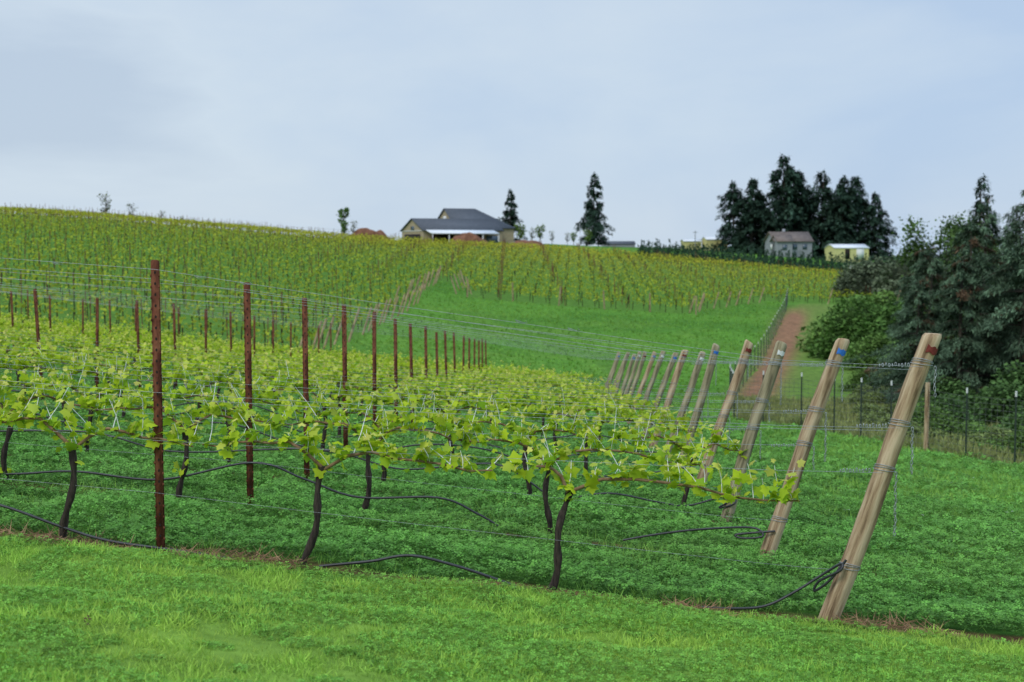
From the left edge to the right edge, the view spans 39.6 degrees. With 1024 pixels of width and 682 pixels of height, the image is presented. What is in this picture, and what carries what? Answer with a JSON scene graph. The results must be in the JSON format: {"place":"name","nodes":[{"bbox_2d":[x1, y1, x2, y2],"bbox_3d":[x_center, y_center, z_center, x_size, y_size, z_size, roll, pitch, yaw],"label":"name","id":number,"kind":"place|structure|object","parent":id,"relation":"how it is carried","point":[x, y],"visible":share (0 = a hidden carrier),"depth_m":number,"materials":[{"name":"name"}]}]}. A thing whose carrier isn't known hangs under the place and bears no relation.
{"place":"outdoors","nodes":[
{"label":"outdoors","id":0,"kind":"place"},
{"bbox_2d":[0,530,1023,681],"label":"lawn grass","id":1,"kind":"structure","parent":0,"point":[447,619],"depth_m":7.59,"materials":[{"name":"plant"}]},
{"bbox_2d":[0,213,1023,681],"bbox_3d":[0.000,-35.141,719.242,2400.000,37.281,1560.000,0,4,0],"label":"ground","id":2,"kind":"structure","parent":0,"point":[802,311],"depth_m":83.53,"materials":[{"name":"plant"}]},
{"bbox_2d":[33,289,44,399],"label":"steel trellis post","id":3,"kind":"object","parent":2,"relation":"on","point":[36,308],"visible":0.58,"depth_m":23.51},
{"bbox_2d":[15,383,636,445],"bbox_3d":[-3.900,1.142,23.245,12.060,1.061,0.022,0,4,5],"label":"drip irrigation hose","id":4,"kind":"object","parent":3,"relation":"attached to","point":[363,421],"visible":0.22,"depth_m":23.12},
{"bbox_2d":[0,367,105,484],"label":"grapevine","id":5,"kind":"object","parent":2,"relation":"on","point":[81,400],"visible":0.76,"depth_m":12.20,"materials":[{"name":"green plant"}]},
{"bbox_2d":[11,354,173,456],"bbox_3d":[-4.418,0.730,15.055,1.726,1.179,0.332,0,4,5],"label":"grapevine","id":6,"kind":"object","parent":2,"relation":"on","point":[24,377],"visible":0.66,"depth_m":15.01,"materials":[{"name":"green plant"}]},
{"bbox_2d":[0,382,202,541],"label":"grapevine","id":7,"kind":"object","parent":2,"relation":"on","point":[71,447],"visible":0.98,"depth_m":9.34,"materials":[{"name":"green plant"}]},
{"bbox_2d":[150,260,164,551],"bbox_3d":[-2.315,0.600,9.308,0.062,2.260,0.028,-1,4,-9],"label":"steel trellis post","id":8,"kind":"object","parent":2,"relation":"on","point":[157,402],"visible":0.97,"depth_m":9.29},
{"bbox_2d":[0,504,235,558],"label":"drip irrigation hose","id":9,"kind":"object","parent":8,"relation":"attached to","point":[70,529],"visible":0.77,"depth_m":9.36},
{"bbox_2d":[86,374,281,499],"bbox_3d":[-2.810,0.857,12.157,1.784,1.159,0.420,1,4,10],"label":"grapevine","id":10,"kind":"object","parent":2,"relation":"on","point":[209,406],"visible":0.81,"depth_m":12.09,"materials":[{"name":"green plant"}]},
{"bbox_2d":[144,372,303,472],"bbox_3d":[-3.018,0.885,14.870,1.727,1.115,0.371,0,4,0],"label":"grapevine","id":11,"kind":"object","parent":2,"relation":"on","point":[184,391],"visible":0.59,"depth_m":14.87,"materials":[{"name":"green plant"}]},
{"bbox_2d":[243,282,253,508],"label":"steel trellis post","id":12,"kind":"object","parent":2,"relation":"on","point":[248,376],"visible":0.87,"depth_m":12.03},
{"bbox_2d":[0,461,498,526],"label":"drip irrigation hose","id":13,"kind":"object","parent":12,"relation":"attached to","point":[295,475],"visible":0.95,"depth_m":12.04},
{"bbox_2d":[0,315,566,396],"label":"grapevine row","id":14,"kind":"object","parent":2,"relation":"on","point":[185,338],"visible":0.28,"depth_m":45.81,"materials":[{"name":"green plant"}]},
{"bbox_2d":[1,317,570,389],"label":"grapevine row","id":15,"kind":"object","parent":2,"relation":"on","point":[356,356],"visible":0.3,"depth_m":48.40,"materials":[{"name":"green plant"}]},
{"bbox_2d":[0,317,580,404],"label":"grapevine row","id":16,"kind":"object","parent":2,"relation":"on","point":[148,341],"visible":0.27,"depth_m":40.15,"materials":[{"name":"green plant"}]},
{"bbox_2d":[2,313,580,388],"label":"grapevine row","id":17,"kind":"object","parent":2,"relation":"on","point":[332,352],"visible":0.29,"depth_m":51.15,"materials":[{"name":"green plant"}]},
{"bbox_2d":[0,316,590,397],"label":"grapevine row","id":18,"kind":"object","parent":2,"relation":"on","point":[220,350],"visible":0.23,"depth_m":42.82,"materials":[{"name":"green plant"}]},
{"bbox_2d":[1,311,592,379],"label":"grapevine row","id":19,"kind":"object","parent":2,"relation":"on","point":[407,358],"visible":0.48,"depth_m":54.01,"materials":[{"name":"green plant"}]},
{"bbox_2d":[0,322,594,415],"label":"grapevine row","id":20,"kind":"object","parent":2,"relation":"on","point":[481,378],"visible":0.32,"depth_m":34.25,"materials":[{"name":"green plant"}]},
{"bbox_2d":[302,297,309,478],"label":"steel trellis post","id":21,"kind":"object","parent":2,"relation":"on","point":[305,360],"visible":0.69,"depth_m":14.77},
{"bbox_2d":[0,430,541,491],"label":"drip irrigation hose","id":22,"kind":"object","parent":21,"relation":"attached to","point":[537,487],"visible":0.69,"depth_m":14.88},
{"bbox_2d":[2,317,611,406],"bbox_3d":[-7.280,0.438,37.337,19.849,2.936,0.585,0,4,5],"label":"grapevine row","id":23,"kind":"object","parent":2,"relation":"on","point":[384,365],"visible":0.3,"depth_m":37.07,"materials":[{"name":"green plant"}]},
{"bbox_2d":[0,325,619,413],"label":"grapevine row","id":24,"kind":"object","parent":2,"relation":"on","point":[256,359],"visible":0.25,"depth_m":31.63,"materials":[{"name":"green plant"}]},
{"bbox_2d":[0,329,621,436],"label":"grapevine row","id":25,"kind":"object","parent":2,"relation":"on","point":[324,367],"visible":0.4,"depth_m":25.95,"materials":[{"name":"green plant"}]},
{"bbox_2d":[0,326,650,431],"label":"grapevine row","id":26,"kind":"object","parent":2,"relation":"on","point":[192,352],"visible":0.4,"depth_m":28.80,"materials":[{"name":"green plant"}]},
{"bbox_2d":[0,330,651,462],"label":"grapevine row","id":27,"kind":"object","parent":2,"relation":"on","point":[359,377],"visible":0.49,"depth_m":20.34,"materials":[{"name":"green plant"}]},
{"bbox_2d":[0,336,672,455],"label":"grapevine row","id":28,"kind":"object","parent":2,"relation":"on","point":[516,388],"visible":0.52,"depth_m":23.09,"materials":[{"name":"green plant"}]},
{"bbox_2d":[342,304,347,459],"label":"steel trellis post","id":29,"kind":"object","parent":2,"relation":"on","point":[344,362],"visible":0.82,"depth_m":17.52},
{"bbox_2d":[1,403,685,476],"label":"drip irrigation hose","id":30,"kind":"object","parent":29,"relation":"attached to","point":[350,453],"visible":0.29,"depth_m":17.50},
{"bbox_2d":[202,403,503,564],"bbox_3d":[-1.040,0.965,9.232,1.984,1.112,0.310,0,4,7],"label":"grapevine","id":31,"kind":"object","parent":2,"relation":"on","point":[389,454],"visible":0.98,"depth_m":9.19,"materials":[{"name":"green plant"}]},
{"bbox_2d":[0,340,712,479],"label":"grapevine row","id":32,"kind":"object","parent":2,"relation":"on","point":[339,391],"visible":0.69,"depth_m":17.54,"materials":[{"name":"green plant"}]},
{"bbox_2d":[273,383,471,515],"bbox_3d":[-1.174,0.963,11.953,1.695,1.218,0.400,0,4,0],"label":"grapevine","id":33,"kind":"object","parent":2,"relation":"on","point":[441,423],"visible":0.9,"depth_m":11.94,"materials":[{"name":"green plant"}]},
{"bbox_2d":[372,312,376,440],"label":"steel trellis post","id":34,"kind":"object","parent":2,"relation":"on","point":[374,379],"visible":0.65,"depth_m":20.26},
{"bbox_2d":[307,380,460,482],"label":"grapevine","id":35,"kind":"object","parent":2,"relation":"on","point":[354,408],"visible":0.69,"depth_m":14.74,"materials":[{"name":"green plant"}]},
{"bbox_2d":[393,319,397,434],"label":"steel trellis post","id":36,"kind":"object","parent":2,"relation":"on","point":[395,356],"visible":0.62,"depth_m":23.02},
{"bbox_2d":[319,554,513,584],"bbox_3d":[-0.599,1.481,9.173,1.310,0.214,0.019,0,4,5],"label":"drip irrigation hose","id":37,"kind":"object","parent":2,"relation":"on","point":[411,555],"visible":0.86,"depth_m":9.16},
{"bbox_2d":[0,202,870,345],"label":"hillside trellis posts","id":38,"kind":"object","parent":2,"relation":"on","point":[466,241],"visible":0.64,"depth_m":146.44,"materials":[{"name":"wood"}]},
{"bbox_2d":[0,206,889,346],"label":"hillside vineyard","id":39,"kind":"object","parent":2,"relation":"on","point":[73,214],"visible":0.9,"depth_m":145.13,"materials":[{"name":"plant"}]},
{"bbox_2d":[400,208,515,243],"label":"house","id":40,"kind":"structure","parent":2,"relation":"on","point":[449,223],"depth_m":261.20,"materials":[{"name":"beige"}]},
{"bbox_2d":[0,258,916,569],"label":"trellis wires","id":41,"kind":"object","parent":2,"relation":"on","point":[412,370],"visible":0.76,"depth_m":12.07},
{"bbox_2d":[0,519,968,637],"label":"straw litter","id":42,"kind":"object","parent":2,"relation":"on","point":[866,621],"visible":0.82,"depth_m":9.18,"materials":[{"name":"brown plant"}]},
{"bbox_2d":[0,468,1023,637],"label":"clover ground cover","id":43,"kind":"object","parent":2,"relation":"on","point":[939,569],"visible":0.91,"depth_m":10.47,"materials":[{"name":"green plant"}]},
{"bbox_2d":[0,414,1023,570],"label":"clover ground cover","id":44,"kind":"object","parent":2,"relation":"on","point":[935,525],"visible":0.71,"depth_m":14.54,"materials":[{"name":"green plant"}]},
{"bbox_2d":[0,322,1023,462],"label":"meadow grass","id":45,"kind":"structure","parent":2,"relation":"on","point":[844,435],"depth_m":40.02,"materials":[{"name":"plant"}]},
{"bbox_2d":[497,189,527,240],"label":"fir tree","id":46,"kind":"object","parent":2,"relation":"on","point":[511,212],"visible":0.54,"depth_m":288.47,"materials":[{"name":"green plant"}]},
{"bbox_2d":[444,389,603,499],"bbox_3d":[0.123,1.110,14.643,1.645,1.203,0.409,0,4,4],"label":"grapevine","id":47,"kind":"object","parent":2,"relation":"on","point":[551,425],"visible":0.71,"depth_m":14.59,"materials":[{"name":"green plant"}]},
{"bbox_2d":[316,281,786,398],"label":"meadow grass","id":48,"kind":"structure","parent":2,"relation":"on","point":[565,351],"depth_m":100.25,"materials":[{"name":"plant"}]},
{"bbox_2d":[443,400,714,533],"bbox_3d":[0.534,1.113,11.808,2.277,1.190,0.391,0,4,7],"label":"grapevine","id":49,"kind":"object","parent":2,"relation":"on","point":[564,452],"visible":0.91,"depth_m":11.80,"materials":[{"name":"green plant"}]},
{"bbox_2d":[574,172,615,245],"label":"fir tree","id":50,"kind":"object","parent":2,"relation":"on","point":[592,215],"visible":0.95,"depth_m":282.99,"materials":[{"name":"green plant"}]},
{"bbox_2d":[297,266,900,352],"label":"hillside end posts","id":51,"kind":"object","parent":2,"relation":"on","point":[423,285],"visible":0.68,"depth_m":110.03,"materials":[{"name":"brown wood"}]},
{"bbox_2d":[634,351,665,429],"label":"wooden end post","id":52,"kind":"object","parent":2,"relation":"on","point":[653,379],"visible":0.59,"depth_m":30.85,"materials":[{"name":"brown wood"}]},
{"bbox_2d":[499,426,805,589],"bbox_3d":[0.880,1.097,9.034,1.918,1.126,0.274,0,4,7],"label":"grapevine","id":53,"kind":"object","parent":2,"relation":"on","point":[674,470],"visible":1,"depth_m":9.02,"materials":[{"name":"green plant"}]},
{"bbox_2d":[575,492,736,508],"bbox_3d":[1.430,1.623,14.500,1.771,0.152,0.078,0,4,7],"label":"drip irrigation hose","id":54,"kind":"object","parent":2,"relation":"on","point":[722,506],"visible":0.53,"depth_m":14.49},
{"bbox_2d":[641,352,678,439],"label":"wooden end post","id":55,"kind":"object","parent":2,"relation":"on","point":[669,369],"visible":0.57,"depth_m":28.09,"materials":[{"name":"brown wood"}]},
{"bbox_2d":[648,350,688,447],"bbox_3d":[2.742,1.200,25.417,0.814,2.087,0.139,0,4,0],"label":"wooden end post","id":56,"kind":"object","parent":2,"relation":"on","point":[673,383],"visible":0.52,"depth_m":25.34,"materials":[{"name":"brown wood"}]},
{"bbox_2d":[611,416,747,511],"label":"grapevine","id":57,"kind":"object","parent":2,"relation":"on","point":[688,450],"visible":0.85,"depth_m":14.45,"materials":[{"name":"green plant"}]},
{"bbox_2d":[665,351,705,457],"bbox_3d":[2.666,1.199,22.669,0.825,2.079,0.134,0,4,0],"label":"wooden end post","id":58,"kind":"object","parent":2,"relation":"on","point":[693,380],"visible":0.61,"depth_m":22.60,"materials":[{"name":"brown wood"}]},
{"bbox_2d":[623,526,774,540],"bbox_3d":[1.538,1.593,11.729,1.244,0.145,0.075,1,4,8],"label":"drip irrigation hose","id":59,"kind":"object","parent":2,"relation":"on","point":[713,528],"visible":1,"depth_m":11.71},
{"bbox_2d":[679,343,719,458],"bbox_3d":[2.548,1.109,19.915,0.703,2.163,0.128,0,4,0],"label":"wooden end post","id":60,"kind":"object","parent":2,"relation":"on","point":[705,385],"visible":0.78,"depth_m":19.85,"materials":[{"name":"brown wood"}]},
{"bbox_2d":[697,339,752,490],"bbox_3d":[2.502,1.053,17.163,0.792,2.152,0.138,0,4,0],"label":"wooden end post","id":61,"kind":"object","parent":2,"relation":"on","point":[737,378],"visible":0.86,"depth_m":17.10,"materials":[{"name":"brown wood"}]},
{"bbox_2d":[710,180,758,252],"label":"fir tree","id":62,"kind":"object","parent":2,"relation":"on","point":[731,195],"visible":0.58,"depth_m":282.27,"materials":[{"name":"green plant"}]},
{"bbox_2d":[723,177,769,253],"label":"fir tree","id":63,"kind":"object","parent":2,"relation":"on","point":[751,231],"visible":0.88,"depth_m":276.12,"materials":[{"name":"green plant"}]},
{"bbox_2d":[720,341,786,522],"bbox_3d":[2.403,1.052,14.415,0.736,2.120,0.137,0,4,0],"label":"wooden end post","id":64,"kind":"object","parent":2,"relation":"on","point":[762,398],"visible":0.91,"depth_m":14.35,"materials":[{"name":"grey wood"}]},
{"bbox_2d":[729,288,787,417],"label":"deer fence","id":65,"kind":"object","parent":2,"relation":"on","point":[731,371],"visible":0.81,"depth_m":89.07,"materials":[{"name":"green metal"}]},
{"bbox_2d":[636,238,900,272],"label":"christmas tree plantation","id":66,"kind":"object","parent":2,"relation":"on","point":[765,259],"visible":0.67,"depth_m":228.28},
{"bbox_2d":[702,559,846,609],"bbox_3d":[1.647,1.528,8.957,0.899,0.353,0.080,1,4,10],"label":"drip irrigation hose","id":67,"kind":"object","parent":2,"relation":"on","point":[836,572],"visible":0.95,"depth_m":8.93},
{"bbox_2d":[758,199,791,253],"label":"fir tree","id":68,"kind":"object","parent":2,"relation":"on","point":[772,221],"visible":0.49,"depth_m":274.13,"materials":[{"name":"green plant"}]},
{"bbox_2d":[753,153,823,257],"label":"fir tree","id":69,"kind":"object","parent":2,"relation":"on","point":[791,181],"visible":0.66,"depth_m":276.72,"materials":[{"name":"green plant"}]},
{"bbox_2d":[763,229,813,257],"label":"farmhouse","id":70,"kind":"object","parent":2,"relation":"on","point":[785,242],"visible":0.9,"depth_m":262.16,"materials":[{"name":"grey"}]},
{"bbox_2d":[758,338,849,561],"bbox_3d":[2.343,1.019,11.665,0.816,2.097,0.137,0,4,0],"label":"wooden end post","id":71,"kind":"object","parent":2,"relation":"on","point":[777,524],"visible":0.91,"depth_m":11.60,"materials":[{"name":"brown wood"}]},
{"bbox_2d":[787,169,821,257],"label":"fir tree","id":72,"kind":"object","parent":2,"relation":"on","point":[806,190],"visible":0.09,"depth_m":281.25,"materials":[{"name":"green plant"}]},
{"bbox_2d":[799,169,846,255],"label":"fir tree","id":73,"kind":"object","parent":2,"relation":"on","point":[819,196],"visible":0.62,"depth_m":279.51,"materials":[{"name":"green plant"}]},
{"bbox_2d":[816,175,872,259],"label":"fir tree","id":74,"kind":"object","parent":2,"relation":"on","point":[841,196],"visible":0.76,"depth_m":275.29,"materials":[{"name":"green plant"}]},
{"bbox_2d":[824,244,868,262],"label":"yellow shed","id":75,"kind":"structure","parent":2,"relation":"on","point":[859,250],"depth_m":254.31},
{"bbox_2d":[795,289,905,351],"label":"ivy covered mound","id":76,"kind":"object","parent":2,"relation":"on","point":[880,298],"visible":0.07,"depth_m":97.97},
{"bbox_2d":[805,293,914,358],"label":"leafy green bush","id":77,"kind":"object","parent":2,"relation":"on","point":[855,323],"visible":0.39,"depth_m":91.11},
{"bbox_2d":[830,255,891,297],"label":"olive thicket","id":78,"kind":"object","parent":2,"relation":"on","point":[860,276],"visible":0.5,"depth_m":162.68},
{"bbox_2d":[838,369,886,391],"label":"bramble bush","id":79,"kind":"object","parent":2,"relation":"on","point":[856,377],"visible":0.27,"depth_m":69.97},
{"bbox_2d":[838,390,886,407],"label":"bramble bush","id":80,"kind":"object","parent":2,"relation":"on","point":[868,398],"visible":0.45,"depth_m":59.78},
{"bbox_2d":[835,176,895,259],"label":"fir tree","id":81,"kind":"object","parent":2,"relation":"on","point":[855,182],"visible":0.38,"depth_m":278.93,"materials":[{"name":"green plant"}]},
{"bbox_2d":[842,332,898,371],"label":"bush","id":82,"kind":"object","parent":2,"relation":"on","point":[876,341],"visible":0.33,"depth_m":85.23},
{"bbox_2d":[851,402,895,419],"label":"bramble bush","id":83,"kind":"object","parent":2,"relation":"on","point":[879,408],"visible":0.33,"depth_m":52.32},
{"bbox_2d":[853,191,898,260],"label":"fir tree","id":84,"kind":"object","parent":2,"relation":"on","point":[875,223],"visible":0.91,"depth_m":276.80,"materials":[{"name":"green plant"}]},
{"bbox_2d":[817,333,941,622],"bbox_3d":[2.259,0.983,8.914,0.831,2.070,0.137,0,4,0],"label":"wooden end post","id":85,"kind":"object","parent":2,"relation":"on","point":[843,581],"visible":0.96,"depth_m":8.86,"materials":[{"name":"brown wood"}]},
{"bbox_2d":[738,371,1021,466],"bbox_3d":[10.595,1.893,33.592,0.884,3.216,26.665,-1,4,-12],"label":"deer fence","id":86,"kind":"object","parent":2,"relation":"on","point":[926,413],"visible":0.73,"depth_m":34.89,"materials":[{"name":"grey metal"}]},
{"bbox_2d":[841,247,963,383],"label":"spruce tree","id":87,"kind":"object","parent":2,"relation":"on","point":[921,253],"visible":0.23,"depth_m":69.85,"materials":[{"name":"green plant"}]},
{"bbox_2d":[871,249,936,300],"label":"olive thicket","id":88,"kind":"object","parent":2,"relation":"on","point":[889,278],"visible":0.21,"depth_m":155.38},
{"bbox_2d":[882,420,952,440],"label":"bramble bush","id":89,"kind":"object","parent":2,"relation":"on","point":[916,430],"visible":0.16,"depth_m":40.78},
{"bbox_2d":[862,280,976,404],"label":"spruce tree","id":90,"kind":"object","parent":2,"relation":"on","point":[916,336],"visible":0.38,"depth_m":61.05,"materials":[{"name":"green plant"}]},
{"bbox_2d":[869,296,975,331],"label":"ivy covered mound","id":91,"kind":"object","parent":2,"relation":"on","point":[889,309],"visible":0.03,"depth_m":91.45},
{"bbox_2d":[856,245,1008,395],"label":"spruce tree","id":92,"kind":"object","parent":2,"relation":"on","point":[933,261],"visible":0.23,"depth_m":63.99,"materials":[{"name":"green plant"}]},
{"bbox_2d":[874,257,1011,394],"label":"spruce tree","id":93,"kind":"object","parent":2,"relation":"on","point":[961,269],"visible":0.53,"depth_m":57.69,"materials":[{"name":"green plant"}]},
{"bbox_2d":[891,210,1004,297],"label":"maple tree","id":94,"kind":"object","parent":2,"relation":"on","point":[949,236],"visible":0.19,"depth_m":96.98,"materials":[{"name":"green plant"}]},
{"bbox_2d":[918,375,978,406],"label":"bramble bush","id":95,"kind":"object","parent":2,"relation":"on","point":[949,386],"visible":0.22,"depth_m":55.76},
{"bbox_2d":[915,392,982,425],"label":"bramble bush","id":96,"kind":"object","parent":2,"relation":"on","point":[948,402],"visible":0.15,"depth_m":47.05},
{"bbox_2d":[911,402,988,435],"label":"bramble bush","id":97,"kind":"object","parent":2,"relation":"on","point":[940,421],"visible":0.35,"depth_m":43.81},
{"bbox_2d":[893,223,1018,389],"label":"spruce tree","id":98,"kind":"object","parent":2,"relation":"on","point":[979,257],"visible":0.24,"depth_m":61.75,"materials":[{"name":"green plant"}]},
{"bbox_2d":[892,198,1022,378],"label":"spruce tree","id":99,"kind":"object","parent":2,"relation":"on","point":[987,220],"visible":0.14,"depth_m":67.73,"materials":[{"name":"green plant"}]},
{"bbox_2d":[930,205,1023,395],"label":"spruce tree","id":100,"kind":"object","parent":2,"relation":"on","point":[1012,254],"visible":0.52,"depth_m":56.93,"materials":[{"name":"green plant"}]},
{"bbox_2d":[932,204,1023,388],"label":"spruce tree","id":101,"kind":"object","parent":2,"relation":"on","point":[1003,350],"visible":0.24,"depth_m":59.48,"materials":[{"name":"green plant"}]},
{"bbox_2d":[950,424,1013,443],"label":"bramble bush","id":102,"kind":"object","parent":2,"relation":"on","point":[1006,432],"visible":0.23,"depth_m":38.60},
{"bbox_2d":[965,173,1003,288],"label":"spruce tree","id":103,"kind":"object","parent":2,"relation":"on","point":[979,188],"visible":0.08,"depth_m":99.35,"materials":[{"name":"green plant"}]},
{"bbox_2d":[956,360,1023,410],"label":"bramble bush","id":104,"kind":"object","parent":2,"relation":"on","point":[1013,376],"visible":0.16,"depth_m":54.02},
{"bbox_2d":[962,190,1023,378],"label":"spruce tree","id":105,"kind":"object","parent":2,"relation":"on","point":[1014,209],"visible":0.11,"depth_m":71.97,"materials":[{"name":"green plant"}]},
{"bbox_2d":[968,379,1023,425],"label":"bramble bush","id":106,"kind":"object","parent":2,"relation":"on","point":[999,394],"visible":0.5,"depth_m":49.69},
{"bbox_2d":[972,425,1023,458],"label":"bramble bush","id":107,"kind":"object","parent":2,"relation":"on","point":[1008,443],"visible":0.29,"depth_m":34.80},
{"bbox_2d":[0,368,1023,511],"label":"meadow grass","id":108,"kind":"structure","parent":0,"point":[987,472],"depth_m":23.56,"materials":[{"name":"plant"}]},
{"bbox_2d":[0,0,1023,257],"label":"sky","id":109,"kind":"structure","parent":0,"point":[294,113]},
{"label":"steel trellis post","id":110,"kind":"object","parent":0,"visible":0},
{"bbox_2d":[7,390,656,457],"bbox_3d":[-3.101,1.183,20.416,10.449,0.899,0.022,0,4,5],"label":"drip irrigation hose","id":111,"kind":"object","parent":110,"relation":"attached to","point":[351,435],"visible":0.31,"depth_m":20.35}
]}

